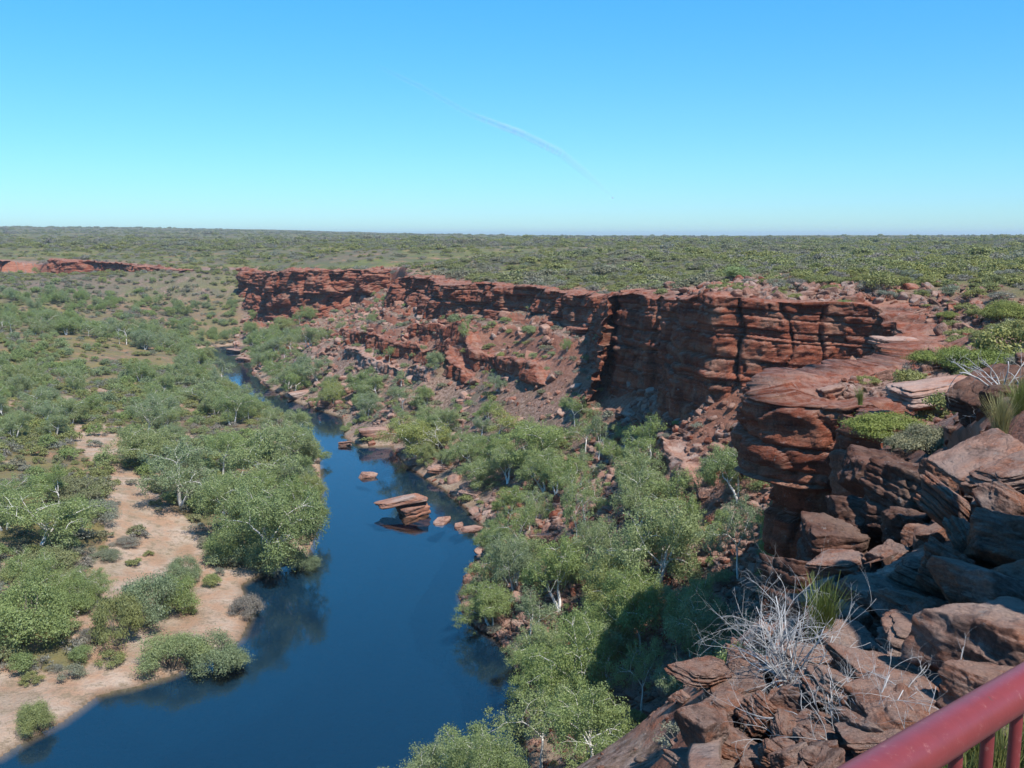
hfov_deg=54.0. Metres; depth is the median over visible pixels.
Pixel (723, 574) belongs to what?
shrub
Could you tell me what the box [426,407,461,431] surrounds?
river gum
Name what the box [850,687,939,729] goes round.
boulder
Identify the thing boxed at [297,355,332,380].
river gum
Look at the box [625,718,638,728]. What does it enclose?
shrub
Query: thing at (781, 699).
boulder
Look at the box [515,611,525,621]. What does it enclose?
boulder
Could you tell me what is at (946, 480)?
boulder
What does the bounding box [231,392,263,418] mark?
river gum
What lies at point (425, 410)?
river gum
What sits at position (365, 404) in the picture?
river gum
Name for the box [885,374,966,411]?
boulder
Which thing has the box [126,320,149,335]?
river gum
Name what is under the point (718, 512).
shrub
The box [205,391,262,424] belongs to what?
river gum
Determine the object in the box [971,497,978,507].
rock
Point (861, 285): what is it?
shrub
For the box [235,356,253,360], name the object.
boulder
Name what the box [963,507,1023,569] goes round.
boulder
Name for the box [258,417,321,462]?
river gum
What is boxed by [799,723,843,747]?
rock
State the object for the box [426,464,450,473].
boulder
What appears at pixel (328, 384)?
river gum
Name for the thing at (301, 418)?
river gum
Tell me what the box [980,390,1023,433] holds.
grass tuft
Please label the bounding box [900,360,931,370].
shrub
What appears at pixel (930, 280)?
shrub
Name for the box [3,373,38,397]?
river gum
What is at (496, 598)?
river gum
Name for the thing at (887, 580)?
boulder
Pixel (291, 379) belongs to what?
river gum
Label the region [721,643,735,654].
boulder
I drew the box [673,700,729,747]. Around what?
boulder
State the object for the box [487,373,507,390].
river gum
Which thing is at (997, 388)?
boulder
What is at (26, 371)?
river gum
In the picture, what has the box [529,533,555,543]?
boulder
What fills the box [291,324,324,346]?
river gum
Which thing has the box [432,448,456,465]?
river gum
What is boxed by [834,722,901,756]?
rock
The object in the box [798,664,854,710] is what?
boulder
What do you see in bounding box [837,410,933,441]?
shrub
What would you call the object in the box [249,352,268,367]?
river gum
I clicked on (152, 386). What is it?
river gum
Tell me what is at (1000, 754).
grass tuft
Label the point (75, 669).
shrub
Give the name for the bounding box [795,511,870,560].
boulder
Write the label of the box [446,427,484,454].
river gum
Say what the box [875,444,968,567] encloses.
cliff
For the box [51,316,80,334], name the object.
river gum
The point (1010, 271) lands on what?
shrub
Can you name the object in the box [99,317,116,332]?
river gum
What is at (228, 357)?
river
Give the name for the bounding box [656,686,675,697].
boulder
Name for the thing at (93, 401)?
river gum
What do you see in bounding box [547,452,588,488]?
river gum
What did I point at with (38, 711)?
shrub
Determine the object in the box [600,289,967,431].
cliff
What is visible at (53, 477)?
river gum
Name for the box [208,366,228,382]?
river gum
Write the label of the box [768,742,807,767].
rock
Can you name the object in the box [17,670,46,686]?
shrub
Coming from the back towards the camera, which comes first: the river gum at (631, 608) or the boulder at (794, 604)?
the river gum at (631, 608)
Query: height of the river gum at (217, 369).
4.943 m
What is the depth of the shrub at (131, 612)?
101.47 m
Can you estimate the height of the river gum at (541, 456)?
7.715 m
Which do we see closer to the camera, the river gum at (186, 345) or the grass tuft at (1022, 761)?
the grass tuft at (1022, 761)
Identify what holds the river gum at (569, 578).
on the ground
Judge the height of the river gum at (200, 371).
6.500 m
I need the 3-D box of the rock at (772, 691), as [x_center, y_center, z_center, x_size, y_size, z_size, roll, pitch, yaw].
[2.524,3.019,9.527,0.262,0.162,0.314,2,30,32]
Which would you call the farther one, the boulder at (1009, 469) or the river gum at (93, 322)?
the river gum at (93, 322)
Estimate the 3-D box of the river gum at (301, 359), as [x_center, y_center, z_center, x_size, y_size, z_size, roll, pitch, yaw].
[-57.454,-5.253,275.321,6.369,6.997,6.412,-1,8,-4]
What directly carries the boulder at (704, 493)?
on the rock ledge at (674, 454)
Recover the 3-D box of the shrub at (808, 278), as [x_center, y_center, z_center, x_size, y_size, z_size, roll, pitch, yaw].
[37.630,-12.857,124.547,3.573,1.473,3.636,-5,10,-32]
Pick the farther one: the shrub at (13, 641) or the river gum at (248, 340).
the river gum at (248, 340)
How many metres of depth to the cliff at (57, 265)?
503.25 m
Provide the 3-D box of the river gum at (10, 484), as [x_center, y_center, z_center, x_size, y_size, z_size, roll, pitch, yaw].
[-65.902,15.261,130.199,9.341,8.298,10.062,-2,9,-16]
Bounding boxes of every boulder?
[226,348,241,352]
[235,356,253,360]
[263,380,280,386]
[288,389,308,398]
[316,399,335,407]
[337,441,351,447]
[358,426,389,439]
[406,457,433,465]
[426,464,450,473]
[456,488,481,498]
[494,614,503,623]
[506,511,522,521]
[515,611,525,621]
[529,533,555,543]
[552,597,564,608]
[600,685,616,694]
[615,693,628,704]
[624,688,637,699]
[642,705,656,715]
[653,570,666,577]
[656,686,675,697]
[661,748,737,767]
[664,655,733,687]
[671,577,682,585]
[672,689,689,703]
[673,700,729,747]
[698,487,711,500]
[702,542,713,553]
[702,665,766,697]
[704,686,744,727]
[713,559,723,567]
[717,597,729,612]
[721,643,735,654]
[722,724,756,764]
[726,647,765,681]
[734,690,776,737]
[737,743,761,767]
[750,585,760,598]
[751,621,772,639]
[754,655,794,687]
[758,553,811,616]
[769,683,820,715]
[772,593,818,620]
[783,639,832,675]
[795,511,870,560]
[798,601,873,635]
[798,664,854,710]
[805,549,865,581]
[813,619,879,651]
[816,385,843,397]
[825,495,882,551]
[825,643,929,680]
[832,383,848,395]
[832,574,895,616]
[836,444,907,497]
[840,666,939,709]
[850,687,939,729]
[852,572,904,589]
[859,456,922,531]
[864,539,910,568]
[864,587,924,617]
[867,336,917,352]
[874,369,893,379]
[876,609,933,673]
[880,506,931,543]
[884,555,930,596]
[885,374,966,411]
[900,523,930,546]
[900,596,1023,671]
[902,596,946,613]
[913,470,973,527]
[916,536,975,600]
[918,458,957,490]
[926,428,1023,496]
[926,555,1023,603]
[936,659,1023,736]
[942,516,975,564]
[944,363,1023,427]
[957,324,973,329]
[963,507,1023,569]
[964,450,1023,491]
[972,481,1023,516]
[978,384,1018,417]
[991,559,1023,582]
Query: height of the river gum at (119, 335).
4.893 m
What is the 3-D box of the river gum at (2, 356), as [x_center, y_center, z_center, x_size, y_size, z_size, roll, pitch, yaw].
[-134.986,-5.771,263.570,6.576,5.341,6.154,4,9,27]
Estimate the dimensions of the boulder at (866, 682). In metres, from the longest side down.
1.097 x 0.844 x 0.666 m
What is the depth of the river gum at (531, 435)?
153.87 m
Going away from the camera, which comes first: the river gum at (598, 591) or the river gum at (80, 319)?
the river gum at (598, 591)
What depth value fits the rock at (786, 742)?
7.97 m
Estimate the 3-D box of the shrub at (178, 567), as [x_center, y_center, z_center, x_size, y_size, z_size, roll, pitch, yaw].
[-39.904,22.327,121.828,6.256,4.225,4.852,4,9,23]
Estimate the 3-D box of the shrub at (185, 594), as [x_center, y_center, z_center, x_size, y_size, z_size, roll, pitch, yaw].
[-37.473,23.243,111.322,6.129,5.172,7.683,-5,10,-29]
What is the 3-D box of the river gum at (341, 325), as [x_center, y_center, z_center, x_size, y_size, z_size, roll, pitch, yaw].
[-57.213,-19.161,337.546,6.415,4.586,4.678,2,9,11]
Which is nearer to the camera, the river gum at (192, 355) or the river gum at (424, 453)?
the river gum at (424, 453)
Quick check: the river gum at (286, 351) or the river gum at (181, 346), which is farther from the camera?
the river gum at (181, 346)
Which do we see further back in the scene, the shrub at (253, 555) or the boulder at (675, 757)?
the shrub at (253, 555)
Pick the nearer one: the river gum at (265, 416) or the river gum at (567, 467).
the river gum at (567, 467)
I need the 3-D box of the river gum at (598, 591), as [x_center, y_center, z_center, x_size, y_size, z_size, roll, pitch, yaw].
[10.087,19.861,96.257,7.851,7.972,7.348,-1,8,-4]
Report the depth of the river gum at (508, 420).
173.74 m
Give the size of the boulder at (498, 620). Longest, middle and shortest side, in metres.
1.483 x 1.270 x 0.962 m
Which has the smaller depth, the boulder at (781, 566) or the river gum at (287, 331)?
the boulder at (781, 566)
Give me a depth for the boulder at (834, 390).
64.81 m
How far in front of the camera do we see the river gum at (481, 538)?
126.64 m
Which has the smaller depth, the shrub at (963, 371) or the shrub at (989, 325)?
the shrub at (963, 371)
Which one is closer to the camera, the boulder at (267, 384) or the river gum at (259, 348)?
the boulder at (267, 384)
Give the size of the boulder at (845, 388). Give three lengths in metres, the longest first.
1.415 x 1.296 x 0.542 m
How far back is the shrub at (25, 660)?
94.86 m
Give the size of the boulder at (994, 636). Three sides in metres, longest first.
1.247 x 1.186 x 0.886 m
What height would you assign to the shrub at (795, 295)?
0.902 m
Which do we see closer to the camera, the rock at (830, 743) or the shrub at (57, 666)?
the rock at (830, 743)
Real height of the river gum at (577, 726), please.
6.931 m
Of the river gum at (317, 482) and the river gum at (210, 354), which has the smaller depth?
the river gum at (317, 482)
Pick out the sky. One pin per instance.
(508, 117)
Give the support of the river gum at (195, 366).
on the ground
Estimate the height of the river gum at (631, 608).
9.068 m
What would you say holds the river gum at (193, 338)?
on the ground
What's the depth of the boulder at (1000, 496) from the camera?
14.65 m
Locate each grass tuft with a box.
[795,570,859,641]
[851,384,868,404]
[942,745,978,767]
[964,724,1023,767]
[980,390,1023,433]
[998,374,1023,418]
[1006,717,1023,767]
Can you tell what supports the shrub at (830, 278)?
on the ground
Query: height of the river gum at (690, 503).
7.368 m
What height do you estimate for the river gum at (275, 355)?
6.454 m
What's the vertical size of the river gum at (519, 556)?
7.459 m
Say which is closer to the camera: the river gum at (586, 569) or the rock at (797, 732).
the rock at (797, 732)
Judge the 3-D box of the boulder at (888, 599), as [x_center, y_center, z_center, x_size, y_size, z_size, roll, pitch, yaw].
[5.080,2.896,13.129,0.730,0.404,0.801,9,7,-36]
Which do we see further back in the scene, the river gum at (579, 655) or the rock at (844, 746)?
the river gum at (579, 655)
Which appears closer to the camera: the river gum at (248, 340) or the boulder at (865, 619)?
the boulder at (865, 619)
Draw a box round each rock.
[358,472,377,479]
[374,493,430,525]
[433,516,450,527]
[454,522,462,530]
[458,525,482,533]
[748,757,759,767]
[754,757,765,767]
[757,738,781,767]
[767,687,779,699]
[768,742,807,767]
[770,708,797,742]
[771,735,794,748]
[786,727,792,735]
[792,727,809,742]
[795,709,813,726]
[795,760,807,767]
[797,745,821,767]
[798,732,827,745]
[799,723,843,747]
[804,708,813,716]
[809,711,830,723]
[809,740,838,747]
[811,745,844,767]
[828,706,883,731]
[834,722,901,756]
[840,743,850,750]
[893,683,912,701]
[915,522,947,543]
[963,493,972,498]
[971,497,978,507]
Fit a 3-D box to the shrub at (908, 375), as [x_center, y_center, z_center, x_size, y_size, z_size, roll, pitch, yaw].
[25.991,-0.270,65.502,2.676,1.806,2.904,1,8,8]
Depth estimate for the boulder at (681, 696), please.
37.21 m
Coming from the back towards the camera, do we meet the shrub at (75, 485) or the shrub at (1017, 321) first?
the shrub at (75, 485)
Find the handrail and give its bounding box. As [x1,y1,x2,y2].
[836,662,1023,767]
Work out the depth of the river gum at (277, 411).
219.96 m
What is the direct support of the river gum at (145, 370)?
on the ground
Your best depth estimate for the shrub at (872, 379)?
67.79 m
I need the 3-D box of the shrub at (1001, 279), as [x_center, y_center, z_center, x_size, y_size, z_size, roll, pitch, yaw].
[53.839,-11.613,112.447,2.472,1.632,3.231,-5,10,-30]
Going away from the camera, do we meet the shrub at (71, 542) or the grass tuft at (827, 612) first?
the grass tuft at (827, 612)
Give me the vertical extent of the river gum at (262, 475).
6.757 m
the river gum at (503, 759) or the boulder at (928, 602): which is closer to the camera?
the boulder at (928, 602)
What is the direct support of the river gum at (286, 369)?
on the ground
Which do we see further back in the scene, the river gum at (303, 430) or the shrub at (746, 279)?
the river gum at (303, 430)
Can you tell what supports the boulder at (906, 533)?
on the cliff at (916, 456)
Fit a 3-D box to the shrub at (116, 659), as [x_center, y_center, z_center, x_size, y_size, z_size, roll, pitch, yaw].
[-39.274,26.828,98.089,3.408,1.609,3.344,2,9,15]
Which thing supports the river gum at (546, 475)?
on the ground
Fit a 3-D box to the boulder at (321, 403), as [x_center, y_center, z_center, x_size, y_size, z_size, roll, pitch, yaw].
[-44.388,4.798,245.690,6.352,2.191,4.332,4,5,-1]
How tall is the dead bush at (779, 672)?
2.513 m
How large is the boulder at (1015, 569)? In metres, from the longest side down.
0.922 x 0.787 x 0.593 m
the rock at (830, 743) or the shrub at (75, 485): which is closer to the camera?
the rock at (830, 743)
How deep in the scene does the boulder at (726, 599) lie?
85.64 m
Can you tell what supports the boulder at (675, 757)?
on the cliff at (705, 755)
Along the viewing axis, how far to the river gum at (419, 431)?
183.71 m
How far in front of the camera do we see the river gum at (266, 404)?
227.91 m
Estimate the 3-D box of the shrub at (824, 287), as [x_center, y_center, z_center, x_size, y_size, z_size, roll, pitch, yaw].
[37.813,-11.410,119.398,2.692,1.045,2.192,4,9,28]
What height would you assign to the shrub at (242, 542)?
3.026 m
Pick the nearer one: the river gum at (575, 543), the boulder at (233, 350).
the river gum at (575, 543)
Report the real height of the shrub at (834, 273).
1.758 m
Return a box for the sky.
[0,0,1023,235]
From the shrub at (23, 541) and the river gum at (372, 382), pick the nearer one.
the shrub at (23, 541)
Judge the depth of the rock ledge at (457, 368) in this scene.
244.01 m
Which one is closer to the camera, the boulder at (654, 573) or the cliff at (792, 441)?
the cliff at (792, 441)
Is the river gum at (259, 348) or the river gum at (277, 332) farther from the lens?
the river gum at (277, 332)
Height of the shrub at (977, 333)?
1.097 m
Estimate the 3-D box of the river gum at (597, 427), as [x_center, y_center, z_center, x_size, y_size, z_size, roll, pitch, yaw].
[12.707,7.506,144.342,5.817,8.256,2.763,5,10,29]
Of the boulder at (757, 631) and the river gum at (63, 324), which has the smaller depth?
the boulder at (757, 631)
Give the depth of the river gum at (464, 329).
218.72 m
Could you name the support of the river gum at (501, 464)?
on the ground
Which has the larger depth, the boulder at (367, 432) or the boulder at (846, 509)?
the boulder at (367, 432)
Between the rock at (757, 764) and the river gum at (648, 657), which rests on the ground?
the river gum at (648, 657)
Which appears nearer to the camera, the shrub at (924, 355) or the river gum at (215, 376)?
the shrub at (924, 355)
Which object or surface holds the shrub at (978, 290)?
on the ground
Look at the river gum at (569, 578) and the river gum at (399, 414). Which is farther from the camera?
the river gum at (399, 414)
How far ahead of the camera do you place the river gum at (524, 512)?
130.94 m
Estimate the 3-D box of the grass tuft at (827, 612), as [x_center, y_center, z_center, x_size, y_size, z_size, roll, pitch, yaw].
[3.662,2.596,11.723,0.904,0.804,0.814,-7,11,-40]
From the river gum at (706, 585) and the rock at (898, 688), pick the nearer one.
the rock at (898, 688)
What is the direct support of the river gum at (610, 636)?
on the ground
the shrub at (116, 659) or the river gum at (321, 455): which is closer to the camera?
the shrub at (116, 659)
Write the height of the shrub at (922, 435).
1.313 m
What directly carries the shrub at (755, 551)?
on the ground
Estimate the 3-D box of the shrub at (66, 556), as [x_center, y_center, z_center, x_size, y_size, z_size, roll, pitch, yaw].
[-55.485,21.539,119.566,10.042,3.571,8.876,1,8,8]
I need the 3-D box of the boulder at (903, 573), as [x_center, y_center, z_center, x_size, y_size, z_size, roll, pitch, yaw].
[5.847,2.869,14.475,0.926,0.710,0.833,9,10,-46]
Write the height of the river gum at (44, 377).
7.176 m
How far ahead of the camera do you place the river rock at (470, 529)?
144.50 m
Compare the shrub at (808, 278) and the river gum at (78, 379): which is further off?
the river gum at (78, 379)
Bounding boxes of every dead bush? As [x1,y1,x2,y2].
[675,538,907,701]
[709,609,976,767]
[932,344,1023,431]
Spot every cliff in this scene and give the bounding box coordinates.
[46,258,193,274]
[235,266,390,321]
[379,274,655,417]
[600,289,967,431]
[686,545,907,767]
[730,340,961,613]
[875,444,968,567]
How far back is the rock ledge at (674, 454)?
112.77 m
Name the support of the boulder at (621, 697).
on the ground
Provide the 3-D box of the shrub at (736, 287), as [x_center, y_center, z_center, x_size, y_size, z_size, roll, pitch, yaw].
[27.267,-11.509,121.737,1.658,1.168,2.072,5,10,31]
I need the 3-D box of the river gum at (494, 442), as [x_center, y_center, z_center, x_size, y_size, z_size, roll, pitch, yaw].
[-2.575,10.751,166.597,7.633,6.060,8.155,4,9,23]
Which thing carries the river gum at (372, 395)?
on the ground
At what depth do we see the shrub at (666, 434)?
123.03 m
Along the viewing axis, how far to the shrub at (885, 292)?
113.44 m
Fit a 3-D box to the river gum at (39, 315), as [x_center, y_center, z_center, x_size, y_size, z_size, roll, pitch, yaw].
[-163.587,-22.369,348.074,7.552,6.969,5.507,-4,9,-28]
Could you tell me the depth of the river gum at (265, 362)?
295.82 m
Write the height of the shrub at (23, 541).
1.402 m
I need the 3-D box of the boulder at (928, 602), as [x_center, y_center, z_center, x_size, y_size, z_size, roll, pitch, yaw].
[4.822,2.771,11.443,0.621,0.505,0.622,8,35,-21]
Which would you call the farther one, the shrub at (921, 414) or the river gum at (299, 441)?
the river gum at (299, 441)
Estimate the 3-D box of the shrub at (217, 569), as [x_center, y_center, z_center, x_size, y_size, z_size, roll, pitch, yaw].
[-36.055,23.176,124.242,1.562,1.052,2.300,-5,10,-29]
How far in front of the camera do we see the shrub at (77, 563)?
121.43 m
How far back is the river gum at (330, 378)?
254.82 m
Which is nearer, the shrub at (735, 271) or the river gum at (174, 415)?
the shrub at (735, 271)
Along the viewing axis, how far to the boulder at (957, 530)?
13.96 m
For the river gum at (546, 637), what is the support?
on the ground
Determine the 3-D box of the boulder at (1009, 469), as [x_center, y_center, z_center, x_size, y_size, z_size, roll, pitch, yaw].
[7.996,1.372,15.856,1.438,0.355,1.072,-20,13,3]
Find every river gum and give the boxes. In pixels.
[0,353,8,366]
[0,363,19,380]
[0,384,15,410]
[0,393,12,414]
[0,409,26,424]
[0,411,35,438]
[0,470,40,530]
[0,487,114,546]
[1,544,86,600]
[2,312,24,327]
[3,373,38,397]
[7,362,37,379]
[13,356,51,380]
[13,384,53,415]
[22,317,44,334]
[28,310,51,323]
[30,399,69,420]
[30,414,69,436]
[31,461,69,502]
[34,318,48,333]
[36,385,60,401]
[38,309,61,323]
[47,320,62,331]
[47,394,89,423]
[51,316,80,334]
[55,364,89,391]
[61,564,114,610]
[67,494,95,521]
[73,314,84,331]
[77,323,100,337]
[79,392,106,412]
[82,319,104,333]
[93,323,110,336]
[98,423,192,465]
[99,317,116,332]
[110,320,125,334]
[112,331,129,343]
[114,321,133,334]
[120,358,158,380]
[120,421,140,433]
[124,398,171,429]
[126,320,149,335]
[126,328,154,346]
[136,330,158,349]
[139,381,161,399]
[141,374,175,392]
[142,392,180,411]
[143,388,188,416]
[149,321,169,341]
[152,333,173,346]
[153,405,180,426]
[155,330,170,345]
[156,421,187,442]
[162,342,176,348]
[164,332,177,341]
[164,358,194,383]
[170,332,183,342]
[171,349,200,366]
[172,336,195,348]
[173,341,191,354]
[174,377,227,398]
[175,334,202,346]
[177,342,189,353]
[187,334,202,344]
[187,362,201,372]
[188,346,207,362]
[191,470,242,514]
[193,362,212,379]
[195,383,227,415]
[197,345,217,361]
[205,367,223,376]
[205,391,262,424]
[208,357,236,376]
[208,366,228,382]
[216,378,237,390]
[226,382,256,399]
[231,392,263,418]
[240,469,279,494]
[243,332,256,345]
[246,344,259,355]
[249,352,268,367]
[252,330,265,340]
[252,332,273,345]
[254,344,273,353]
[254,397,279,413]
[258,407,276,422]
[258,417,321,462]
[260,349,283,364]
[260,358,286,376]
[261,327,274,337]
[262,359,279,366]
[264,334,288,350]
[264,363,304,388]
[266,334,280,343]
[268,328,290,340]
[269,316,295,330]
[269,405,285,419]
[277,459,314,483]
[278,345,291,357]
[279,335,298,347]
[280,371,311,391]
[280,407,314,428]
[281,327,295,342]
[282,408,309,425]
[282,422,312,436]
[285,454,313,472]
[290,347,303,361]
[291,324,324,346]
[291,353,311,374]
[292,309,306,323]
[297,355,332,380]
[297,471,328,497]
[302,443,332,462]
[318,384,346,403]
[319,327,334,338]
[320,373,340,386]
[322,379,344,395]
[333,321,348,328]
[346,366,382,393]
[351,392,365,407]
[353,396,382,415]
[356,390,384,412]
[359,372,384,394]
[365,312,375,321]
[374,415,451,457]
[378,383,427,411]
[382,731,452,767]
[383,346,395,360]
[389,401,413,422]
[393,369,405,385]
[396,412,437,444]
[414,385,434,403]
[414,441,440,467]
[415,401,444,426]
[417,717,519,767]
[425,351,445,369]
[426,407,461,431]
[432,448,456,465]
[440,725,530,767]
[441,432,488,463]
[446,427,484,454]
[449,577,516,631]
[451,456,501,490]
[457,317,470,336]
[463,532,549,585]
[471,432,517,461]
[472,415,492,436]
[472,523,512,557]
[476,399,498,418]
[481,511,506,532]
[482,529,541,590]
[484,402,525,438]
[484,678,574,767]
[485,500,547,542]
[486,443,530,483]
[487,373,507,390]
[490,484,530,513]
[497,418,582,469]
[499,619,569,667]
[502,642,572,709]
[507,583,563,639]
[510,441,559,474]
[513,498,540,529]
[514,447,566,492]
[516,605,624,718]
[519,535,590,611]
[520,486,554,518]
[524,415,542,441]
[536,458,575,493]
[538,425,563,448]
[539,677,626,767]
[546,675,639,757]
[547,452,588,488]
[548,470,612,524]
[548,550,587,586]
[551,393,598,426]
[552,620,641,679]
[558,417,611,450]
[559,338,572,350]
[559,599,641,669]
[560,479,587,535]
[560,512,624,561]
[563,447,605,485]
[569,514,619,552]
[574,548,654,583]
[576,553,660,614]
[578,495,705,588]
[581,410,619,459]
[588,561,677,657]
[594,436,627,466]
[604,634,678,711]
[605,422,641,446]
[609,459,665,527]
[612,440,673,499]
[620,411,666,458]
[636,466,703,517]
[650,654,700,693]
[656,573,725,637]
[662,569,728,658]
[662,589,755,656]
[672,490,722,557]
[693,441,769,501]
[695,491,762,578]
[755,501,773,556]
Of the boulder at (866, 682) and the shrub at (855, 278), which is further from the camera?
the shrub at (855, 278)
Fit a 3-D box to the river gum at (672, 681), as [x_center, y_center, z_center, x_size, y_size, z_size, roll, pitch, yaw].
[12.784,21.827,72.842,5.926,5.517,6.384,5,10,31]
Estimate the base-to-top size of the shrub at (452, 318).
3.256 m
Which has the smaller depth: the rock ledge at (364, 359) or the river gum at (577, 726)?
the river gum at (577, 726)
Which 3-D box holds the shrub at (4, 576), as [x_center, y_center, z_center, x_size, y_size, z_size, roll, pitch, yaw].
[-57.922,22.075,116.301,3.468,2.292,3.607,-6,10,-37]
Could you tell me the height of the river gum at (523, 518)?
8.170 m
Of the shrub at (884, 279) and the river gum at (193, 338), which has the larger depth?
the river gum at (193, 338)
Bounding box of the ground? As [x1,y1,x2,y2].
[0,227,1023,767]
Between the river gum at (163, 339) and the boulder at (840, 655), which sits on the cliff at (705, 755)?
the boulder at (840, 655)
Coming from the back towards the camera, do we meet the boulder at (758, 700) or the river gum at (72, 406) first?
the river gum at (72, 406)
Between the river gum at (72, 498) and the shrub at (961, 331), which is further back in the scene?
the river gum at (72, 498)
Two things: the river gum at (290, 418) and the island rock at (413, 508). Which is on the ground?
the river gum at (290, 418)
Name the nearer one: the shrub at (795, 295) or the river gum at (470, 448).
the shrub at (795, 295)
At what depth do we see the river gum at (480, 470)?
160.01 m
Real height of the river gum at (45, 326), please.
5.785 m
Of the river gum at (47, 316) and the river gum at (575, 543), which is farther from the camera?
the river gum at (47, 316)
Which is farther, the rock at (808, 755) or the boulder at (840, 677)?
the boulder at (840, 677)
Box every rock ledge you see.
[325,328,475,388]
[340,346,436,381]
[407,320,478,346]
[444,327,550,386]
[651,435,705,501]
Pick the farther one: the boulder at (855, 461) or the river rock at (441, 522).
the river rock at (441, 522)
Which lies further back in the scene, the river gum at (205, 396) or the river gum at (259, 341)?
the river gum at (259, 341)
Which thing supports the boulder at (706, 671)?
on the boulder at (748, 680)
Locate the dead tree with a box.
[423,422,441,451]
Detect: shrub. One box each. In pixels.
[0,542,12,560]
[0,545,83,582]
[0,566,22,583]
[0,570,80,652]
[1,635,31,646]
[5,650,37,674]
[6,537,33,547]
[11,695,57,739]
[15,705,51,725]
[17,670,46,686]
[21,544,42,556]
[42,568,100,613]
[44,474,103,503]
[45,663,62,672]
[54,662,89,680]
[55,619,83,633]
[58,533,80,548]
[67,544,97,556]
[67,644,95,662]
[71,561,88,571]
[74,627,103,642]
[78,496,123,524]
[86,588,147,650]
[88,548,125,562]
[92,648,128,668]
[106,535,144,548]
[116,571,188,633]
[129,627,217,679]
[151,571,202,617]
[163,554,202,580]
[176,623,255,687]
[182,606,198,615]
[194,533,211,548]
[198,527,240,562]
[201,573,222,587]
[214,567,225,574]
[221,534,247,548]
[221,557,245,565]
[225,592,266,620]
[237,534,310,577]
[286,551,321,575]
[339,425,349,430]
[446,313,461,322]
[486,623,501,633]
[521,325,535,332]
[546,495,553,502]
[563,602,569,609]
[572,367,586,374]
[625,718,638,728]
[652,719,679,748]
[659,432,670,437]
[712,567,735,586]
[712,640,765,663]
[713,508,729,523]
[714,638,730,655]
[723,264,754,277]
[723,593,733,597]
[731,285,741,289]
[739,278,752,282]
[749,549,759,553]
[766,278,786,284]
[786,277,806,283]
[787,293,801,299]
[789,271,804,278]
[803,274,822,283]
[816,276,838,282]
[819,284,839,289]
[825,269,849,277]
[836,276,850,283]
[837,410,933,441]
[850,274,864,281]
[854,281,880,289]
[856,374,881,385]
[858,269,903,289]
[874,290,898,297]
[880,271,896,278]
[881,421,944,454]
[888,368,928,382]
[898,276,913,283]
[900,269,918,275]
[900,345,962,368]
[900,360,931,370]
[910,273,924,279]
[912,289,930,296]
[912,409,950,421]
[914,277,937,286]
[921,390,956,414]
[934,310,960,318]
[936,346,1015,372]
[938,285,959,295]
[941,319,961,324]
[942,327,973,336]
[946,334,964,338]
[953,368,974,375]
[958,270,979,277]
[959,286,987,297]
[963,323,1023,354]
[964,307,984,317]
[968,330,990,340]
[975,299,1023,321]
[976,281,1000,286]
[982,274,1007,284]
[982,297,1018,306]
[982,323,996,329]
[986,291,1007,298]
[987,320,1015,331]
[993,269,1017,275]
[1000,272,1020,277]
[1000,318,1023,328]
[1003,354,1014,364]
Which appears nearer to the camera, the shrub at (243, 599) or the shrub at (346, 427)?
the shrub at (243, 599)
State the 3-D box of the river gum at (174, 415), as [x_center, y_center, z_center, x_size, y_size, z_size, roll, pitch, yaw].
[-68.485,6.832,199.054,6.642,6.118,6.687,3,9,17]
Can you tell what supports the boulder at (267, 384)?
on the ground
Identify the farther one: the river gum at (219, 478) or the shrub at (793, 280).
the river gum at (219, 478)
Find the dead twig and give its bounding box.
[853,656,931,686]
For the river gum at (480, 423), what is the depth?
180.41 m
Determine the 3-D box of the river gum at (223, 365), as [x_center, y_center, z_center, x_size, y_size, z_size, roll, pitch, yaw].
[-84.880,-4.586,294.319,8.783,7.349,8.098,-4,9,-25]
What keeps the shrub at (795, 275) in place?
on the ground
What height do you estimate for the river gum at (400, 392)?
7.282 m
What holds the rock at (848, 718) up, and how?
on the boulder at (873, 710)
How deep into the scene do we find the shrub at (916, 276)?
122.06 m

